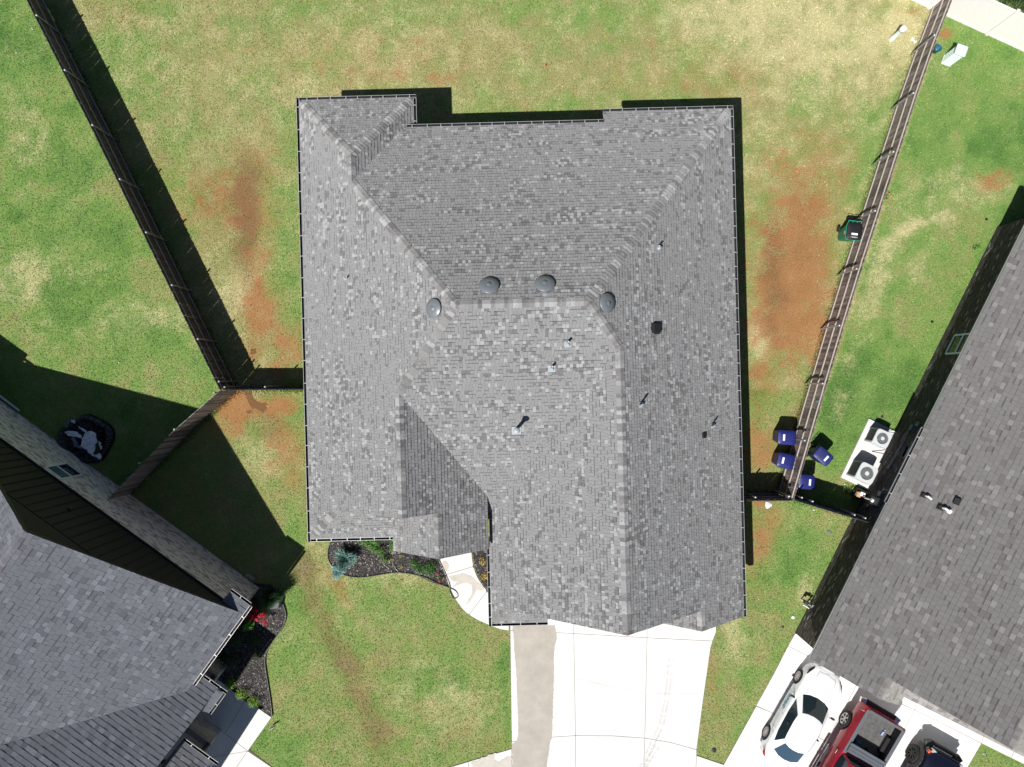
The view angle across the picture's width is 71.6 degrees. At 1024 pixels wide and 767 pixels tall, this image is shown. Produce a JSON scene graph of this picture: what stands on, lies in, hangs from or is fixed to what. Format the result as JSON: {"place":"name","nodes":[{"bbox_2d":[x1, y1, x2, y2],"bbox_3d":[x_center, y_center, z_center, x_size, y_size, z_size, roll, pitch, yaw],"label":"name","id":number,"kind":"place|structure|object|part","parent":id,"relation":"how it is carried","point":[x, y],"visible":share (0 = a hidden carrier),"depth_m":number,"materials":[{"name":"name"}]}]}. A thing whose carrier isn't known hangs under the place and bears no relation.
{"place":"outdoors","nodes":[
{"label":"outdoors","id":0,"kind":"place"},
{"bbox_2d":[160,680,271,766],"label":"neighbour path","id":1,"kind":"structure","parent":0,"point":[240,723],"depth_m":31.97,"materials":[{"name":"concrete"}]},
{"bbox_2d":[440,553,508,630],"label":"front path","id":2,"kind":"structure","parent":0,"point":[476,607],"depth_m":31.97,"materials":[{"name":"concrete"}]},
{"bbox_2d":[442,561,448,571],"bbox_3d":[-2.978,8.226,31.962,0.268,0.001,0.512,-8,90,0],"label":"wet stain","id":3,"kind":"object","parent":2,"relation":"on","point":[445,565],"visible":1,"depth_m":31.96,"materials":[{"name":"concrete"}]},
{"bbox_2d":[449,573,483,604],"bbox_3d":[-2.103,9.051,31.962,1.143,0.001,1.499,-38,90,0],"label":"wet stain","id":4,"kind":"object","parent":2,"relation":"on","point":[461,578],"visible":1,"depth_m":31.96,"materials":[{"name":"concrete"}]},
{"bbox_2d":[0,0,1023,766],"bbox_3d":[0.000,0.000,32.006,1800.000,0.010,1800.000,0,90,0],"label":"ground","id":5,"kind":"structure","parent":0,"point":[814,302],"depth_m":32.01,"materials":[{"name":"green plant"}]},
{"bbox_2d":[0,395,19,410],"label":"downspout extension","id":6,"kind":"object","parent":5,"relation":"on","point":[10,403],"visible":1,"depth_m":31.91,"materials":[{"name":"white paint"}]},
{"bbox_2d":[57,414,115,463],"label":"deflated pool","id":7,"kind":"structure","parent":5,"relation":"on","point":[87,438],"depth_m":31.82,"materials":[{"name":"plastic"}]},
{"bbox_2d":[0,400,258,766],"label":"brick house","id":8,"kind":"structure","parent":5,"relation":"on","point":[121,617],"depth_m":27.43,"materials":[{"name":"white paint"}]},
{"bbox_2d":[45,463,82,479],"bbox_3d":[-18.966,3.707,30.095,0.900,1.470,0.037,36,90,0],"label":"window","id":9,"kind":"structure","parent":8,"relation":"in","point":[63,471],"depth_m":30.04,"materials":[{"name":"glass"}]},
{"bbox_2d":[27,0,236,389],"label":"wood fence","id":10,"kind":"object","parent":5,"relation":"on","point":[105,138],"visible":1,"depth_m":30.98,"materials":[{"name":"wood"}]},
{"bbox_2d":[107,390,235,499],"bbox_3d":[-14.882,2.553,31.082,6.675,1.936,0.236,-44,90,0],"label":"wood fence","id":11,"kind":"object","parent":5,"relation":"on","point":[155,458],"visible":0.99,"depth_m":30.98,"materials":[{"name":"wood"}]},
{"bbox_2d":[217,583,285,715],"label":"mulch","id":12,"kind":"object","parent":5,"relation":"on","point":[258,665],"visible":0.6,"depth_m":31.96,"materials":[{"name":"brown wood"}]},
{"bbox_2d":[219,652,238,671],"bbox_3d":[-12.579,12.381,31.562,0.838,0.886,0.930,0,90,0],"label":"shrub","id":13,"kind":"object","parent":12,"relation":"on","point":[227,662],"visible":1,"depth_m":31.43,"materials":[{"name":"green plant"}]},
{"bbox_2d":[225,677,235,689],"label":"boxwood","id":14,"kind":"object","parent":12,"relation":"on","point":[230,682],"visible":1,"depth_m":31.71,"materials":[{"name":"green plant"}]},
{"bbox_2d":[227,630,244,647],"bbox_3d":[-12.315,11.403,31.620,0.821,0.770,0.812,0,90,0],"label":"shrub","id":15,"kind":"object","parent":12,"relation":"on","point":[234,639],"visible":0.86,"depth_m":31.50,"materials":[{"name":"green plant"}]},
{"bbox_2d":[235,687,247,699],"bbox_3d":[-12.064,13.867,31.727,0.592,0.556,0.608,30,90,0],"label":"boxwood","id":16,"kind":"object","parent":12,"relation":"on","point":[243,694],"visible":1,"depth_m":31.70,"materials":[{"name":"green plant"}]},
{"bbox_2d":[241,620,254,631],"bbox_3d":[-11.739,10.832,31.732,0.501,0.546,0.688,30,90,0],"label":"shrub","id":17,"kind":"object","parent":12,"relation":"on","point":[247,625],"visible":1,"depth_m":31.67,"materials":[{"name":"green plant"}]},
{"bbox_2d":[247,695,259,708],"bbox_3d":[-11.537,14.225,31.728,0.611,0.555,0.587,0,90,0],"label":"boxwood","id":18,"kind":"object","parent":12,"relation":"on","point":[255,699],"visible":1,"depth_m":31.65,"materials":[{"name":"green plant"}]},
{"bbox_2d":[251,650,260,659],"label":"shrub","id":19,"kind":"object","parent":12,"relation":"on","point":[257,652],"visible":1,"depth_m":31.74,"materials":[{"name":"green plant"}]},
{"bbox_2d":[245,602,267,624],"bbox_3d":[-11.427,10.234,31.672,1.215,0.667,0.976,0,90,0],"label":"azalea","id":20,"kind":"object","parent":12,"relation":"on","point":[250,615],"visible":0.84,"depth_m":31.50,"materials":[{"name":"red plant"}]},
{"bbox_2d":[256,582,285,614],"bbox_3d":[-10.582,9.475,31.307,1.278,1.398,1.287,0,90,0],"label":"juniper","id":21,"kind":"object","parent":12,"relation":"on","point":[270,597],"visible":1,"depth_m":31.18,"materials":[{"name":"green plant"}]},
{"bbox_2d":[270,599,281,608],"bbox_3d":[-10.637,9.816,31.791,0.613,0.418,0.543,0,90,0],"label":"boulder","id":22,"kind":"object","parent":12,"relation":"on","point":[278,604],"visible":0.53,"depth_m":31.62,"materials":[{"name":"grey stone"}]},
{"bbox_2d":[245,390,265,411],"bbox_3d":[-11.656,0.815,31.994,0.510,0.001,1.343,-43,90,0],"label":"bare dirt patch","id":23,"kind":"object","parent":5,"relation":"on","point":[252,401],"visible":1,"depth_m":31.99,"materials":[{"name":"soil"}]},
{"bbox_2d":[222,386,303,389],"bbox_3d":[-10.666,0.191,31.082,3.398,1.936,0.193,0,90,0],"label":"wood fence","id":24,"kind":"object","parent":5,"relation":"on","point":[240,388],"visible":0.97,"depth_m":30.30,"materials":[{"name":"wood"}]},
{"bbox_2d":[265,601,286,715],"bbox_3d":[-10.749,12.224,31.960,0.694,0.100,5.423,8,90,0],"label":"bed edging","id":25,"kind":"object","parent":5,"relation":"on","point":[265,662],"visible":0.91,"depth_m":31.93,"materials":[{"name":"black plastic"}]},
{"bbox_2d":[328,540,447,585],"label":"mulch","id":26,"kind":"object","parent":5,"relation":"on","point":[396,555],"visible":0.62,"depth_m":31.96,"materials":[{"name":"brown wood"}]},
{"bbox_2d":[331,566,344,579],"bbox_3d":[-7.799,8.491,31.826,0.743,0.374,0.768,0,90,0],"label":"juniper","id":27,"kind":"object","parent":26,"relation":"on","point":[335,573],"visible":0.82,"depth_m":31.80,"materials":[{"name":"green plant"}]},
{"bbox_2d":[332,549,358,572],"bbox_3d":[-7.377,7.864,31.607,1.125,0.805,1.192,0,90,0],"label":"juniper","id":28,"kind":"object","parent":26,"relation":"on","point":[344,559],"visible":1,"depth_m":31.51,"materials":[{"name":"green plant"}]},
{"bbox_2d":[358,540,389,563],"bbox_3d":[-6.067,7.209,31.673,1.824,0.664,0.912,37,90,0],"label":"shrub","id":29,"kind":"object","parent":26,"relation":"on","point":[370,547],"visible":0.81,"depth_m":31.64,"materials":[{"name":"green plant"}]},
{"bbox_2d":[408,559,435,575],"bbox_3d":[-4.021,8.224,31.728,1.270,0.554,0.736,8,90,0],"label":"shrub","id":30,"kind":"object","parent":26,"relation":"on","point":[422,569],"visible":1,"depth_m":31.69,"materials":[{"name":"green plant"}]},
{"bbox_2d":[394,560,457,598],"bbox_3d":[-3.680,8.458,31.940,3.248,0.036,1.274,26,90,0],"label":"garden hose","id":31,"kind":"object","parent":26,"relation":"on","point":[436,583],"visible":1,"depth_m":31.93,"materials":[{"name":"black rubber"}]},
{"bbox_2d":[327,544,448,586],"bbox_3d":[-5.707,8.675,31.960,5.682,0.100,1.153,20,90,0],"label":"bed edging","id":32,"kind":"object","parent":5,"relation":"on","point":[383,574],"visible":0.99,"depth_m":31.91,"materials":[{"name":"black plastic"}]},
{"bbox_2d":[472,537,490,589],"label":"mulch","id":33,"kind":"object","parent":5,"relation":"on","point":[479,569],"visible":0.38,"depth_m":31.96,"materials":[{"name":"brown wood"}]},
{"bbox_2d":[296,94,746,635],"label":"grey roofed house","id":34,"kind":"structure","parent":5,"relation":"on","point":[524,335],"depth_m":27.00,"materials":[{"name":"white paint"}]},
{"bbox_2d":[172,91,996,593],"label":"soil clods","id":35,"kind":"object","parent":5,"relation":"on","point":[750,313],"visible":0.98,"depth_m":32.00,"materials":[{"name":"brown soil"}]},
{"bbox_2d":[743,489,791,500],"bbox_3d":[10.964,4.870,31.082,1.923,1.936,0.251,0,90,0],"label":"wood fence","id":36,"kind":"object","parent":5,"relation":"on","point":[762,497],"visible":0.89,"depth_m":30.94,"materials":[{"name":"wood"}]},
{"bbox_2d":[765,502,771,508],"bbox_3d":[11.568,5.482,31.954,0.312,0.052,0.317,0,90,0],"label":"crumpled bag","id":37,"kind":"object","parent":5,"relation":"on","point":[768,504],"visible":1,"depth_m":31.96,"materials":[{"name":"white plastic"}]},
{"bbox_2d":[771,452,796,469],"bbox_3d":[11.959,3.387,31.438,0.835,1.121,0.659,13,90,0],"label":"wheeled bin","id":38,"kind":"object","parent":5,"relation":"on","point":[783,460],"visible":1,"depth_m":30.90,"materials":[{"name":"blue plastic"}]},
{"bbox_2d":[772,429,797,444],"bbox_3d":[12.014,2.360,31.438,0.894,1.121,0.652,4,90,0],"label":"wheeled bin","id":39,"kind":"object","parent":5,"relation":"on","point":[784,437],"visible":1,"depth_m":30.90,"materials":[{"name":"blue plastic"}]},
{"bbox_2d":[794,474,814,489],"bbox_3d":[12.807,4.293,31.453,0.802,1.091,0.650,5,90,0],"label":"wheeled bin","id":40,"kind":"object","parent":5,"relation":"on","point":[806,481],"visible":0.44,"depth_m":30.93,"materials":[{"name":"blue plastic"}]},
{"bbox_2d":[800,599,813,608],"bbox_3d":[13.238,9.889,31.677,0.649,0.645,0.282,32,90,0],"label":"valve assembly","id":41,"kind":"object","parent":5,"relation":"on","point":[807,603],"visible":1,"depth_m":31.46,"materials":[{"name":"grey metal"}]},
{"bbox_2d":[807,443,832,465],"bbox_3d":[13.547,3.149,31.453,0.877,1.091,0.588,42,90,0],"label":"wheeled bin","id":42,"kind":"object","parent":5,"relation":"on","point":[822,455],"visible":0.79,"depth_m":30.93,"materials":[{"name":"plastic"}]},
{"bbox_2d":[794,494,871,523],"bbox_3d":[13.716,5.362,31.082,3.525,1.936,0.258,17,90,0],"label":"wood fence","id":43,"kind":"object","parent":5,"relation":"on","point":[853,515],"visible":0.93,"depth_m":30.38,"materials":[{"name":"wood"}]},
{"bbox_2d":[836,220,862,241],"bbox_3d":[14.919,-6.664,31.438,0.707,1.121,0.863,7,90,0],"label":"wheeled bin","id":44,"kind":"object","parent":5,"relation":"on","point":[850,231],"visible":1,"depth_m":30.91,"materials":[{"name":"green plastic"}]},
{"bbox_2d":[850,487,867,501],"bbox_3d":[15.536,4.957,31.799,0.518,0.402,0.440,28,90,0],"label":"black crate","id":45,"kind":"object","parent":5,"relation":"on","point":[854,491],"visible":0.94,"depth_m":31.73,"materials":[{"name":"plastic"}]},
{"bbox_2d":[772,0,951,499],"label":"wood fence","id":46,"kind":"object","parent":5,"relation":"on","point":[858,250],"visible":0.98,"depth_m":30.97,"materials":[{"name":"wood"}]},
{"bbox_2d":[840,419,895,489],"bbox_3d":[16.082,3.216,31.980,1.472,0.140,2.928,26,90,0],"label":"equipment pad","id":47,"kind":"object","parent":5,"relation":"on","point":[862,450],"visible":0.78,"depth_m":31.91,"materials":[{"name":"concrete"}]},
{"bbox_2d":[846,459,877,484],"bbox_3d":[15.522,3.930,31.470,0.815,0.880,0.815,27,90,0],"label":"air conditioner","id":48,"kind":"object","parent":47,"relation":"on","point":[863,472],"visible":1,"depth_m":31.07,"materials":[{"name":"white metal"}]},
{"bbox_2d":[864,427,891,448],"bbox_3d":[16.263,2.411,31.525,0.714,0.770,0.714,25,90,0],"label":"air conditioner","id":49,"kind":"object","parent":47,"relation":"on","point":[878,437],"visible":1,"depth_m":31.19,"materials":[{"name":"white metal"}]},
{"bbox_2d":[889,25,906,41],"bbox_3d":[17.104,-15.504,31.450,0.280,1.100,0.280,0,90,0],"label":"utility pedestal","id":50,"kind":"object","parent":5,"relation":"on","point":[900,31],"visible":1,"depth_m":31.32,"materials":[{"name":"white plastic"}]},
{"bbox_2d":[795,219,1023,756],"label":"dark brick house","id":51,"kind":"structure","parent":5,"relation":"on","point":[918,597],"depth_m":28.37,"materials":[{"name":"white paint"}]},
{"bbox_2d":[900,444,910,458],"bbox_3d":[16.878,2.925,30.175,0.075,0.810,0.662,26,90,0],"label":"window","id":52,"kind":"structure","parent":51,"relation":"in","point":[906,449],"depth_m":30.48,"materials":[{"name":"black glass"}]},
{"bbox_2d":[945,333,969,354],"bbox_3d":[19.178,-1.695,30.400,0.075,1.360,0.975,26,90,0],"label":"window","id":53,"kind":"structure","parent":51,"relation":"in","point":[958,341],"depth_m":30.60,"materials":[{"name":"white glass"}]},
{"bbox_2d":[932,44,941,53],"bbox_3d":[19.035,-14.976,31.827,0.311,0.326,0.321,0,90,0],"label":"bucket","id":54,"kind":"object","parent":5,"relation":"on","point":[937,48],"visible":0.98,"depth_m":31.76,"materials":[{"name":"teal plastic"}]},
{"bbox_2d":[941,43,967,66],"bbox_3d":[19.588,-14.530,31.455,0.500,1.090,0.480,20,90,0],"label":"utility cabinet","id":55,"kind":"object","parent":5,"relation":"on","point":[954,55],"visible":1,"depth_m":31.25,"materials":[{"name":"white metal"}]},
{"bbox_2d":[912,0,1023,51],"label":"concrete pavement","id":56,"kind":"structure","parent":5,"relation":"on","point":[999,21],"depth_m":31.19,"materials":[{"name":"concrete"}]},
{"bbox_2d":[998,0,1023,11],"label":"ground cover","id":57,"kind":"object","parent":5,"relation":"on","point":[1015,3],"visible":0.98,"depth_m":31.85,"materials":[{"name":"green plant"}]},
{"bbox_2d":[451,619,727,766],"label":"driveway","id":58,"kind":"structure","parent":0,"point":[605,721],"depth_m":31.97,"materials":[{"name":"concrete"}]},
{"bbox_2d":[471,753,511,766],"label":"sidewalk","id":59,"kind":"structure","parent":58,"relation":"on","point":[488,761],"depth_m":31.96,"materials":[{"name":"concrete"}]},
{"bbox_2d":[512,625,556,766],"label":"wet stain","id":60,"kind":"object","parent":58,"relation":"on","point":[534,646],"visible":0.94,"depth_m":31.96,"materials":[{"name":"concrete"}]},
{"bbox_2d":[640,658,672,766],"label":"tyre marks","id":61,"kind":"object","parent":58,"relation":"on","point":[647,759],"visible":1,"depth_m":31.96},
{"bbox_2d":[724,633,982,766],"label":"neighbour driveway","id":62,"kind":"structure","parent":0,"point":[918,722],"depth_m":31.97,"materials":[{"name":"concrete"}]},
{"bbox_2d":[760,662,841,766],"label":"white car","id":63,"kind":"object","parent":62,"relation":"on","point":[791,732],"visible":1,"depth_m":30.98,"materials":[{"name":"paint"}]},
{"bbox_3d":[11.992,14.706,30.826,0.251,0.394,2.066,30,90,0],"label":"side window","id":64,"kind":"part","parent":63,"relation":"part of","materials":[{"name":"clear glass"}]},
{"bbox_3d":[12.024,16.075,30.796,1.186,0.334,0.724,30,90,0],"label":"rear window","id":65,"kind":"part","parent":63,"relation":"part of","materials":[{"name":"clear glass"}]},
{"bbox_2d":[815,696,905,766],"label":"red pickup truck","id":66,"kind":"object","parent":62,"relation":"on","point":[866,722],"visible":1,"depth_m":30.98,"materials":[{"name":"paint"}]},
{"bbox_3d":[13.895,16.736,30.421,0.210,0.522,1.653,30,90,0],"label":"side window","id":67,"kind":"part","parent":66,"relation":"part of","materials":[{"name":"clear glass"}]},
{"bbox_3d":[15.044,16.448,30.377,1.543,0.481,0.150,30,90,0],"label":"rear window","id":68,"kind":"part","parent":66,"relation":"part of","materials":[{"name":"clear glass"}]},
{"bbox_2d":[905,739,962,766],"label":"dark off roader","id":69,"kind":"object","parent":62,"relation":"on","point":[927,754],"visible":1,"depth_m":31.09,"materials":[{"name":"blue paint"}]},
{"bbox_2d":[853,739,860,746],"bbox_3d":[15.051,15.745,30.990,0.287,0.180,0.338,30,90,0],"label":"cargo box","id":70,"kind":"object","parent":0,"point":[856,742],"visible":0.56,"depth_m":30.91,"materials":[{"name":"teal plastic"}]},
{"bbox_2d":[865,747,875,755],"bbox_3d":[15.629,16.142,30.980,0.481,0.200,0.291,30,90,0],"label":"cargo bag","id":71,"kind":"object","parent":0,"point":[870,751],"visible":0.5,"depth_m":30.90,"materials":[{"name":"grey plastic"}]},
{"bbox_2d":[982,737,1023,763],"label":"neighbour side path","id":72,"kind":"structure","parent":0,"point":[1001,749],"depth_m":31.95,"materials":[{"name":"concrete"}]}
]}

